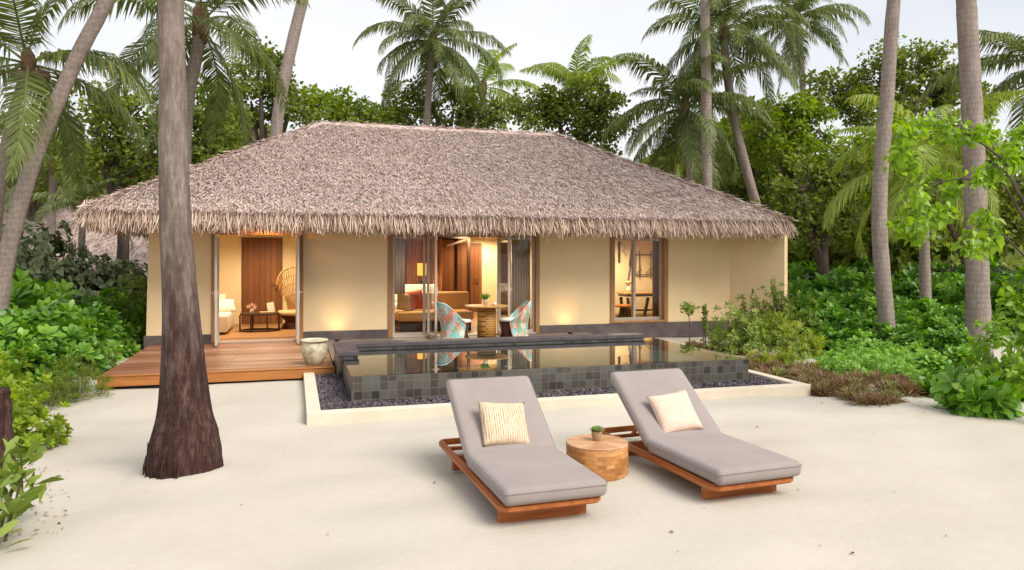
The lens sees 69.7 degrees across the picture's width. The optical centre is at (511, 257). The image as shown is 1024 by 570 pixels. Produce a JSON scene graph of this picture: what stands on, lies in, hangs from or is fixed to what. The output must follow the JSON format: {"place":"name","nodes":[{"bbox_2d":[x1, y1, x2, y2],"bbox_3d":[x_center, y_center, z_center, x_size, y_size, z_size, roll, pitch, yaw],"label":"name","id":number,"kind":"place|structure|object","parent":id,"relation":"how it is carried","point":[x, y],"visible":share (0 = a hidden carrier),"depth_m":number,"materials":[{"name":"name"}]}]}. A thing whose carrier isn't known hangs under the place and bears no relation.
{"place":"outdoors","nodes":[
{"label":"outdoors","id":0,"kind":"place"},
{"bbox_2d":[0,336,1023,569],"bbox_3d":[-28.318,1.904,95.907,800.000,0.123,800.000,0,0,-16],"label":"ground","id":1,"kind":"structure","parent":0,"point":[371,495],"depth_m":5.75,"materials":[{"name":"sand"}]},
{"bbox_2d":[0,387,15,468],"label":"trunk","id":2,"kind":"object","parent":1,"relation":"on","point":[6,423],"visible":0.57,"depth_m":6.40,"materials":[{"name":"brown plant"}]},
{"bbox_2d":[0,347,52,419],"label":"garden shrub","id":3,"kind":"object","parent":1,"relation":"on","point":[18,379],"visible":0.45,"depth_m":8.79,"materials":[{"name":"green plant"}]},
{"bbox_2d":[0,436,63,548],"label":"strap leaf plant","id":4,"kind":"object","parent":1,"relation":"on","point":[13,474],"visible":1,"depth_m":5.01,"materials":[{"name":"green plant"}]},
{"bbox_2d":[0,340,69,392],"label":"glossy shrub","id":5,"kind":"object","parent":1,"relation":"on","point":[35,350],"visible":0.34,"depth_m":10.47,"materials":[{"name":"green plant"}]},
{"bbox_2d":[0,313,79,381],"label":"glossy shrub","id":6,"kind":"object","parent":1,"relation":"on","point":[22,330],"visible":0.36,"depth_m":11.19,"materials":[{"name":"green plant"}]},
{"bbox_2d":[9,383,73,456],"bbox_3d":[-4.875,1.616,7.291,0.904,0.705,0.950,0,0,-16],"label":"garden shrub","id":7,"kind":"object","parent":1,"relation":"on","point":[43,432],"visible":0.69,"depth_m":7.27,"materials":[{"name":"green plant"}]},
{"bbox_2d":[14,237,71,298],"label":"hedge shrub","id":8,"kind":"object","parent":1,"relation":"on","point":[36,266],"visible":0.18,"depth_m":16.30,"materials":[{"name":"green plant"}]},
{"bbox_2d":[10,280,83,315],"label":"glossy shrub","id":9,"kind":"object","parent":1,"relation":"on","point":[21,299],"visible":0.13,"depth_m":13.83,"materials":[{"name":"green plant"}]},
{"bbox_2d":[0,100,93,220],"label":"broadleaf tree","id":10,"kind":"object","parent":1,"relation":"on","point":[33,207],"visible":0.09,"depth_m":26.87,"materials":[{"name":"green plant"}]},
{"bbox_2d":[12,267,83,307],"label":"glossy shrub","id":11,"kind":"object","parent":1,"relation":"on","point":[20,274],"visible":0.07,"depth_m":14.99,"materials":[{"name":"green plant"}]},
{"bbox_2d":[14,219,87,302],"bbox_3d":[-12.023,0.602,18.868,2.742,3.190,2.770,0,0,-19],"label":"hedge shrub","id":12,"kind":"object","parent":1,"relation":"on","point":[43,239],"visible":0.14,"depth_m":18.72,"materials":[{"name":"green plant"}]},
{"bbox_2d":[8,297,98,339],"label":"glossy shrub","id":13,"kind":"object","parent":1,"relation":"on","point":[47,312],"visible":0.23,"depth_m":12.58,"materials":[{"name":"green plant"}]},
{"bbox_2d":[3,129,107,250],"bbox_3d":[-15.453,-1.226,24.881,4.484,6.368,4.466,0,0,32],"label":"broadleaf tree","id":14,"kind":"object","parent":1,"relation":"on","point":[52,181],"visible":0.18,"depth_m":24.88,"materials":[{"name":"green plant"}]},
{"bbox_2d":[27,369,85,407],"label":"feathery bush","id":15,"kind":"object","parent":1,"relation":"on","point":[61,398],"visible":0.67,"depth_m":9.45,"materials":[{"name":"green plant"}]},
{"bbox_2d":[0,0,114,315],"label":"coconut palm","id":16,"kind":"object","parent":1,"relation":"on","point":[25,183],"visible":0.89,"depth_m":12.41,"materials":[{"name":"grey plant"}]},
{"bbox_2d":[7,178,133,300],"bbox_3d":[-11.848,-0.117,20.106,3.118,4.141,3.492,0,0,-16],"label":"coconut palm","id":17,"kind":"object","parent":1,"relation":"on","point":[80,197],"visible":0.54,"depth_m":19.68,"materials":[{"name":"green plant"}]},
{"bbox_2d":[31,351,115,402],"bbox_3d":[-5.983,1.606,9.982,1.138,0.706,1.057,0,0,-28],"label":"feathery bush","id":18,"kind":"object","parent":1,"relation":"on","point":[85,383],"visible":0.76,"depth_m":9.97,"materials":[{"name":"green plant"}]},
{"bbox_2d":[2,205,148,280],"bbox_3d":[-15.884,-0.071,27.840,13.133,3.943,8.320,0,0,0],"label":"thatched hut","id":19,"kind":"object","parent":1,"relation":"on","point":[97,243],"visible":0.17,"depth_m":25.70,"materials":[{"name":"plant"}]},
{"bbox_2d":[49,241,104,303],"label":"hedge shrub","id":20,"kind":"object","parent":1,"relation":"on","point":[86,286],"visible":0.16,"depth_m":19.00,"materials":[{"name":"green plant"}]},
{"bbox_2d":[0,0,156,241],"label":"coconut palm","id":21,"kind":"object","parent":1,"relation":"on","point":[30,77],"visible":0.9,"depth_m":12.88,"materials":[{"name":"green plant"}]},
{"bbox_2d":[40,316,123,374],"bbox_3d":[-7.242,1.506,12.109,1.432,1.069,1.408,0,0,20],"label":"glossy shrub","id":22,"kind":"object","parent":1,"relation":"on","point":[78,343],"visible":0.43,"depth_m":11.91,"materials":[{"name":"green plant"}]},
{"bbox_2d":[65,252,129,302],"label":"hedge shrub","id":23,"kind":"object","parent":1,"relation":"on","point":[102,267],"visible":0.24,"depth_m":19.14,"materials":[{"name":"green plant"}]},
{"bbox_2d":[50,72,158,274],"bbox_3d":[-11.144,-1.632,20.938,3.674,7.184,2.414,0,0,5],"label":"broadleaf tree","id":24,"kind":"object","parent":1,"relation":"on","point":[119,159],"visible":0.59,"depth_m":20.73,"materials":[{"name":"green plant"}]},
{"bbox_2d":[69,301,140,360],"bbox_3d":[-7.765,1.471,13.653,1.634,1.320,1.571,0,0,-12],"label":"glossy shrub","id":25,"kind":"object","parent":1,"relation":"on","point":[111,324],"visible":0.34,"depth_m":13.62,"materials":[{"name":"green plant"}]},
{"bbox_2d":[67,286,145,348],"bbox_3d":[-8.271,1.379,14.948,1.669,1.603,1.736,0,0,-34],"label":"glossy shrub","id":26,"kind":"object","parent":1,"relation":"on","point":[134,329],"visible":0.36,"depth_m":14.96,"materials":[{"name":"green plant"}]},
{"bbox_2d":[110,269,146,343],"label":"corner shrub","id":27,"kind":"object","parent":1,"relation":"on","point":[141,298],"visible":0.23,"depth_m":16.10,"materials":[{"name":"green plant"}]},
{"bbox_2d":[142,0,223,479],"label":"coconut palm","id":28,"kind":"object","parent":1,"relation":"on","point":[184,440],"visible":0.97,"depth_m":6.43,"materials":[{"name":"brown plant"}]},
{"bbox_2d":[57,0,311,163],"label":"coconut palm","id":29,"kind":"object","parent":1,"relation":"on","point":[199,26],"visible":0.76,"depth_m":17.05,"materials":[{"name":"green plant"}]},
{"bbox_2d":[143,73,253,167],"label":"broadleaf tree","id":30,"kind":"object","parent":1,"relation":"on","point":[199,153],"visible":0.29,"depth_m":22.71,"materials":[{"name":"green plant"}]},
{"bbox_2d":[97,341,334,389],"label":"wooden deck","id":31,"kind":"structure","parent":1,"relation":"on","point":[250,362],"depth_m":11.65,"materials":[{"name":"brown wood"}]},
{"bbox_2d":[300,338,328,364],"bbox_3d":[-3.173,1.510,11.805,0.444,0.400,0.444,0,0,-16],"label":"urn","id":32,"kind":"object","parent":31,"relation":"on","point":[313,351],"visible":1,"depth_m":11.65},
{"bbox_2d":[198,29,334,146],"bbox_3d":[-9.083,-3.190,26.850,4.728,10.292,2.658,0,0,13],"label":"broadleaf tree","id":33,"kind":"object","parent":1,"relation":"on","point":[257,90],"visible":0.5,"depth_m":26.70,"materials":[{"name":"green plant"}]},
{"bbox_2d":[269,0,308,138],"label":"coconut palm","id":34,"kind":"object","parent":1,"relation":"on","point":[287,64],"visible":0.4,"depth_m":25.83,"materials":[{"name":"grey plant"}]},
{"bbox_2d":[286,83,398,124],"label":"broadleaf tree","id":35,"kind":"object","parent":1,"relation":"on","point":[315,99],"visible":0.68,"depth_m":28.71,"materials":[{"name":"green plant"}]},
{"bbox_2d":[352,0,511,126],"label":"coconut palm","id":36,"kind":"object","parent":1,"relation":"on","point":[433,51],"visible":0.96,"depth_m":28.74,"materials":[{"name":"green plant"}]},
{"bbox_2d":[72,119,797,348],"bbox_3d":[-1.948,-0.857,19.571,15.093,5.515,10.441,0,0,-16],"label":"villa","id":37,"kind":"object","parent":1,"relation":"on","point":[336,209],"visible":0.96,"depth_m":16.62,"materials":[{"name":"paint"}]},
{"bbox_2d":[219,329,295,338],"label":"floor","id":38,"kind":"structure","parent":37,"relation":"on","point":[272,334],"depth_m":16.24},
{"bbox_2d":[242,238,281,323],"bbox_3d":[-6.453,0.600,18.993,1.000,2.220,0.108,0,0,-16],"label":"interior door","id":39,"kind":"structure","parent":37,"relation":"in","point":[261,257],"depth_m":19.00,"materials":[{"name":"red wood"}]},
{"bbox_2d":[276,266,295,328],"bbox_3d":[-5.234,0.962,17.796,0.913,1.496,0.840,0,0,-16],"label":"peacock chair","id":40,"kind":"object","parent":37,"relation":"on","point":[288,315],"visible":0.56,"depth_m":18.03,"materials":[{"name":"wicker"}]},
{"bbox_2d":[395,239,404,293],"bbox_3d":[-2.503,0.125,16.097,0.324,1.350,0.087,0,0,-16],"label":"curtain","id":41,"kind":"object","parent":37,"relation":"hanging from","point":[399,266],"visible":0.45,"depth_m":16.12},
{"bbox_2d":[407,238,441,291],"bbox_3d":[-2.512,0.550,21.076,1.004,2.300,0.098,0,0,-16],"label":"curtain","id":42,"kind":"object","parent":37,"relation":"hanging from","point":[414,252],"visible":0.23,"depth_m":21.05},
{"bbox_2d":[395,237,469,309],"bbox_3d":[-2.724,0.555,19.945,3.250,2.310,3.480,0,0,-16],"label":"bed","id":43,"kind":"object","parent":37,"relation":"on","point":[411,287],"visible":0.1,"depth_m":20.34,"materials":[{"name":"white fabric"}]},
{"bbox_2d":[427,235,439,338],"bbox_3d":[-1.678,0.615,15.524,0.164,2.140,0.793,0,0,-16],"label":"door leaf","id":44,"kind":"structure","parent":37,"relation":"in","point":[434,336],"depth_m":15.37,"materials":[{"name":"silver metal"}]},
{"bbox_2d":[395,291,473,331],"bbox_3d":[-1.860,1.275,17.599,1.900,0.870,1.110,0,0,-16],"label":"daybed","id":45,"kind":"object","parent":37,"relation":"on","point":[412,320],"visible":0.7,"depth_m":17.26,"materials":[{"name":"beige fabric"}]},
{"bbox_2d":[458,243,481,311],"bbox_3d":[-1.305,0.630,23.120,0.750,2.160,0.108,0,0,-16],"label":"interior door","id":46,"kind":"structure","parent":37,"relation":"in","point":[475,248],"depth_m":23.15,"materials":[{"name":"red wood"}]},
{"bbox_2d":[497,236,511,334],"bbox_3d":[-0.172,0.615,15.969,0.164,2.140,0.793,0,0,-16],"label":"door leaf","id":47,"kind":"structure","parent":37,"relation":"in","point":[508,289],"depth_m":16.10,"materials":[{"name":"silver metal"}]},
{"bbox_2d":[511,240,529,328],"bbox_3d":[0.203,0.575,16.858,0.444,2.250,0.094,0,0,-16],"label":"curtain","id":48,"kind":"object","parent":37,"relation":"hanging from","point":[520,272],"visible":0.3,"depth_m":16.84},
{"bbox_2d":[610,234,667,322],"bbox_3d":[2.975,0.486,17.433,1.496,2.088,0.263,0,0,-16],"label":"window frame","id":49,"kind":"structure","parent":37,"relation":"in","point":[664,240],"depth_m":17.45,"materials":[{"name":"brown wood"}]},
{"bbox_2d":[374,74,519,129],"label":"broadleaf tree","id":50,"kind":"object","parent":1,"relation":"on","point":[466,119],"visible":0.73,"depth_m":30.71,"materials":[{"name":"green plant"}]},
{"bbox_2d":[326,332,590,365],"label":"terrace","id":51,"kind":"structure","parent":1,"relation":"on","point":[329,343],"depth_m":15.36,"materials":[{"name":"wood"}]},
{"bbox_2d":[436,302,471,338],"bbox_3d":[-1.146,1.291,14.623,0.707,0.838,0.726,0,0,-26],"label":"woven chair","id":52,"kind":"object","parent":51,"relation":"on","point":[453,324],"visible":0.9,"depth_m":14.35,"materials":[{"name":"multicoloured fabric"}]},
{"bbox_2d":[465,304,507,337],"bbox_3d":[-0.515,1.339,14.915,0.880,0.742,0.880,0,0,-16],"label":"dining table","id":53,"kind":"object","parent":51,"relation":"on","point":[486,320],"visible":0.9,"depth_m":14.75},
{"bbox_2d":[497,300,531,336],"bbox_3d":[0.055,1.291,15.030,0.707,0.838,0.726,0,0,-8],"label":"woven chair","id":54,"kind":"object","parent":51,"relation":"on","point":[514,323],"visible":0.88,"depth_m":14.83,"materials":[{"name":"multicoloured fabric"}]},
{"bbox_2d":[426,43,543,130],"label":"coconut palm","id":55,"kind":"object","parent":1,"relation":"on","point":[506,82],"visible":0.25,"depth_m":37.54,"materials":[{"name":"green plant"}]},
{"bbox_2d":[8,95,1023,256],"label":"woods","id":56,"kind":"object","parent":1,"relation":"on","point":[724,126],"depth_m":36.62,"materials":[{"name":"green plant"}]},
{"bbox_2d":[439,376,607,522],"bbox_3d":[-0.003,1.515,6.167,0.819,0.799,2.070,0,0,-18],"label":"sun lounger","id":57,"kind":"object","parent":1,"relation":"on","point":[540,475],"visible":0.94,"depth_m":5.79,"materials":[{"name":"fabric"}]},
{"bbox_2d":[477,401,529,446],"bbox_3d":[-0.067,1.428,6.320,0.440,0.420,0.130,5,-40,-19],"label":"pillow","id":58,"kind":"object","parent":57,"relation":"on","point":[503,423],"visible":0.98,"depth_m":6.26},
{"bbox_2d":[333,333,747,402],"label":"plunge pool","id":59,"kind":"structure","parent":1,"relation":"on","point":[376,371],"depth_m":10.68,"materials":[{"name":"stone"}]},
{"bbox_2d":[304,369,810,424],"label":"kerb","id":60,"kind":"structure","parent":1,"relation":"on","point":[316,414],"depth_m":9.26,"materials":[{"name":"concrete"}]},
{"bbox_2d":[498,72,642,154],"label":"broadleaf tree","id":61,"kind":"object","parent":1,"relation":"on","point":[553,109],"visible":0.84,"depth_m":27.58,"materials":[{"name":"green plant"}]},
{"bbox_2d":[519,34,637,121],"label":"coconut palm","id":62,"kind":"object","parent":1,"relation":"on","point":[548,70],"visible":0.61,"depth_m":30.41,"materials":[{"name":"green plant"}]},
{"bbox_2d":[566,434,627,481],"bbox_3d":[0.752,1.768,6.510,0.548,0.284,0.548,0,0,-16],"label":"drum table","id":63,"kind":"object","parent":1,"relation":"on","point":[605,458],"visible":0.91,"depth_m":6.30,"materials":[{"name":"brown wood"}]},
{"bbox_2d":[598,52,776,192],"bbox_3d":[6.061,-2.476,25.098,5.824,8.875,5.885,0,0,28],"label":"coconut palm","id":64,"kind":"object","parent":1,"relation":"on","point":[683,129],"visible":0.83,"depth_m":24.38,"materials":[{"name":"green plant"}]},
{"bbox_2d":[602,368,801,499],"bbox_3d":[1.569,1.515,6.630,0.819,0.799,2.070,0,0,-20],"label":"sun lounger","id":65,"kind":"object","parent":1,"relation":"on","point":[712,460],"visible":0.83,"depth_m":6.28,"materials":[{"name":"fabric"}]},
{"bbox_2d":[646,389,703,432],"bbox_3d":[1.501,1.428,6.783,0.430,0.410,0.130,-6,-36,-18],"label":"pillow","id":66,"kind":"object","parent":65,"relation":"on","point":[674,412],"visible":1,"depth_m":6.72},
{"bbox_2d":[700,0,711,188],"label":"coconut palm","id":67,"kind":"object","parent":1,"relation":"on","point":[706,105],"visible":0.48,"depth_m":22.87,"materials":[{"name":"grey plant"}]},
{"bbox_2d":[641,0,818,205],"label":"coconut palm","id":68,"kind":"object","parent":1,"relation":"on","point":[723,38],"visible":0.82,"depth_m":24.85,"materials":[{"name":"green plant"}]},
{"bbox_2d":[704,294,771,355],"bbox_3d":[4.485,1.359,14.723,1.276,1.259,1.333,0,0,9],"label":"pool shrub","id":69,"kind":"object","parent":1,"relation":"on","point":[739,334],"visible":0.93,"depth_m":14.48,"materials":[{"name":"green plant"}]},
{"bbox_2d":[694,95,802,210],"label":"broadleaf tree","id":70,"kind":"object","parent":1,"relation":"on","point":[741,189],"visible":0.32,"depth_m":28.65,"materials":[{"name":"green plant"}]},
{"bbox_2d":[760,311,805,349],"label":"shrub","id":71,"kind":"object","parent":1,"relation":"on","point":[786,321],"visible":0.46,"depth_m":15.07,"materials":[{"name":"green plant"}]},
{"bbox_2d":[731,88,847,248],"bbox_3d":[10.205,-2.059,27.077,3.860,8.034,2.740,0,0,-16],"label":"broadleaf tree","id":72,"kind":"object","parent":1,"relation":"on","point":[788,134],"visible":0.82,"depth_m":26.69,"materials":[{"name":"green plant"}]},
{"bbox_2d":[765,321,815,360],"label":"pool shrub","id":73,"kind":"object","parent":1,"relation":"on","point":[792,344],"visible":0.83,"depth_m":13.76,"materials":[{"name":"green plant"}]},
{"bbox_2d":[776,290,823,341],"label":"pool shrub","id":74,"kind":"object","parent":1,"relation":"on","point":[793,315],"visible":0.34,"depth_m":15.78,"materials":[{"name":"green plant"}]},
{"bbox_2d":[742,0,870,203],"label":"coconut palm","id":75,"kind":"object","parent":1,"relation":"on","point":[797,60],"visible":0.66,"depth_m":31.48,"materials":[{"name":"green plant"}]},
{"bbox_2d":[788,266,835,302],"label":"glossy shrub","id":76,"kind":"object","parent":1,"relation":"on","point":[798,281],"visible":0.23,"depth_m":20.81,"materials":[{"name":"green plant"}]},
{"bbox_2d":[753,140,872,291],"bbox_3d":[9.050,-0.791,22.051,3.759,5.510,2.392,0,0,9],"label":"broadleaf tree","id":77,"kind":"object","parent":1,"relation":"on","point":[808,217],"visible":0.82,"depth_m":21.75,"materials":[{"name":"green plant"}]},
{"bbox_2d":[796,303,845,343],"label":"glossy shrub","id":78,"kind":"object","parent":1,"relation":"on","point":[833,317],"visible":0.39,"depth_m":15.93,"materials":[{"name":"green plant"}]},
{"bbox_2d":[795,221,867,277],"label":"understory shrub","id":79,"kind":"object","parent":1,"relation":"on","point":[843,253],"visible":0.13,"depth_m":25.43,"materials":[{"name":"green plant"}]},
{"bbox_2d":[812,347,871,377],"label":"leafy herb","id":80,"kind":"object","parent":1,"relation":"on","point":[852,365],"visible":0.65,"depth_m":11.55,"materials":[{"name":"green plant"}]},
{"bbox_2d":[813,264,875,309],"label":"glossy shrub","id":81,"kind":"object","parent":1,"relation":"on","point":[838,282],"visible":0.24,"depth_m":20.79,"materials":[{"name":"green plant"}]},
{"bbox_2d":[828,309,877,337],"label":"glossy shrub","id":82,"kind":"object","parent":1,"relation":"on","point":[860,321],"visible":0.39,"depth_m":15.49,"materials":[{"name":"green plant"}]},
{"bbox_2d":[827,327,880,357],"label":"glossy shrub","id":83,"kind":"object","parent":1,"relation":"on","point":[849,336],"visible":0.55,"depth_m":14.01,"materials":[{"name":"green plant"}]},
{"bbox_2d":[831,288,895,318],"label":"glossy shrub","id":84,"kind":"object","parent":1,"relation":"on","point":[869,301],"visible":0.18,"depth_m":17.43,"materials":[{"name":"green plant"}]},
{"bbox_2d":[829,118,913,260],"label":"broadleaf tree","id":85,"kind":"object","parent":1,"relation":"on","point":[866,231],"visible":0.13,"depth_m":23.77,"materials":[{"name":"green plant"}]},
{"bbox_2d":[871,0,900,344],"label":"coconut palm","id":86,"kind":"object","parent":1,"relation":"on","point":[882,276],"visible":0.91,"depth_m":14.49,"materials":[{"name":"grey plant"}]},
{"bbox_2d":[856,343,916,376],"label":"leafy herb","id":87,"kind":"object","parent":1,"relation":"on","point":[881,364],"visible":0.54,"depth_m":11.62,"materials":[{"name":"green plant"}]},
{"bbox_2d":[866,322,910,351],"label":"glossy shrub","id":88,"kind":"object","parent":1,"relation":"on","point":[885,329],"visible":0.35,"depth_m":14.30,"materials":[{"name":"green plant"}]},
{"bbox_2d":[801,35,1001,180],"bbox_3d":[15.819,-3.606,30.058,8.401,11.123,2.758,0,0,-3],"label":"broadleaf tree","id":89,"kind":"object","parent":1,"relation":"on","point":[842,93],"visible":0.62,"depth_m":29.68,"materials":[{"name":"green plant"}]},
{"bbox_2d":[868,217,963,274],"bbox_3d":[14.147,0.294,26.035,3.703,4.104,3.966,0,0,21],"label":"understory shrub","id":90,"kind":"object","parent":1,"relation":"on","point":[903,257],"visible":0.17,"depth_m":25.22,"materials":[{"name":"green plant"}]},
{"bbox_2d":[893,323,947,355],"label":"glossy shrub","id":91,"kind":"object","parent":1,"relation":"on","point":[917,337],"visible":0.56,"depth_m":13.90,"materials":[{"name":"green plant"}]},
{"bbox_2d":[892,264,951,309],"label":"glossy shrub","id":92,"kind":"object","parent":1,"relation":"on","point":[909,279],"visible":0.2,"depth_m":20.63,"materials":[{"name":"green plant"}]},
{"bbox_2d":[822,90,1023,300],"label":"coconut palm","id":93,"kind":"object","parent":1,"relation":"on","point":[900,186],"visible":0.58,"depth_m":17.37,"materials":[{"name":"green plant"}]},
{"bbox_2d":[913,352,954,375],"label":"broad leaf plant","id":94,"kind":"object","parent":1,"relation":"on","point":[937,363],"visible":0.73,"depth_m":11.77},
{"bbox_2d":[912,310,963,333],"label":"glossy shrub","id":95,"kind":"object","parent":1,"relation":"on","point":[939,323],"visible":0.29,"depth_m":15.10,"materials":[{"name":"green plant"}]},
{"bbox_2d":[917,271,964,312],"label":"glossy shrub","id":96,"kind":"object","parent":1,"relation":"on","point":[943,291],"visible":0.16,"depth_m":20.08,"materials":[{"name":"green plant"}]},
{"bbox_2d":[867,135,1023,273],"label":"broadleaf tree","id":97,"kind":"object","parent":1,"relation":"on","point":[1010,213],"visible":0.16,"depth_m":21.65,"materials":[{"name":"green plant"}]},
{"bbox_2d":[923,325,981,355],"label":"glossy shrub","id":98,"kind":"object","parent":1,"relation":"on","point":[949,335],"visible":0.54,"depth_m":13.65,"materials":[{"name":"green plant"}]},
{"bbox_2d":[882,110,1023,397],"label":"lime leaved tree","id":99,"kind":"object","parent":1,"relation":"on","point":[989,177],"visible":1,"depth_m":8.68,"materials":[{"name":"green plant"}]},
{"bbox_2d":[916,30,1023,151],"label":"coconut palm","id":100,"kind":"object","parent":1,"relation":"on","point":[1014,45],"visible":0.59,"depth_m":18.33,"materials":[{"name":"green plant"}]},
{"bbox_2d":[956,0,993,355],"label":"coconut palm","id":101,"kind":"object","parent":1,"relation":"on","point":[977,292],"visible":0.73,"depth_m":14.15,"materials":[{"name":"grey plant"}]},
{"bbox_2d":[930,364,1023,419],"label":"broad leaf plant","id":102,"kind":"object","parent":1,"relation":"on","point":[990,396],"visible":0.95,"depth_m":8.85,"materials":[{"name":"plant"}]},
{"bbox_2d":[941,270,1015,325],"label":"glossy shrub","id":103,"kind":"object","parent":1,"relation":"on","point":[953,292],"visible":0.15,"depth_m":19.17,"materials":[{"name":"green plant"}]},
{"bbox_2d":[940,218,1023,270],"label":"understory shrub","id":104,"kind":"object","parent":1,"relation":"on","point":[1007,257],"visible":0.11,"depth_m":24.06,"materials":[{"name":"green plant"}]},
{"bbox_2d":[956,311,1023,392],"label":"edge shrub","id":105,"kind":"object","parent":1,"relation":"on","point":[985,346],"visible":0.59,"depth_m":9.85,"materials":[{"name":"green plant"}]},
{"bbox_2d":[990,271,1023,335],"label":"glossy shrub","id":106,"kind":"object","parent":1,"relation":"on","point":[1009,279],"visible":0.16,"depth_m":18.27,"materials":[{"name":"green plant"}]},
{"bbox_2d":[0,0,1023,183],"label":"sky","id":107,"kind":"structure","parent":0,"point":[544,31],"materials":[{"name":"white"}]},
{"bbox_2d":[315,373,783,409],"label":"gravel","id":108,"kind":"structure","parent":0,"point":[332,392],"depth_m":9.84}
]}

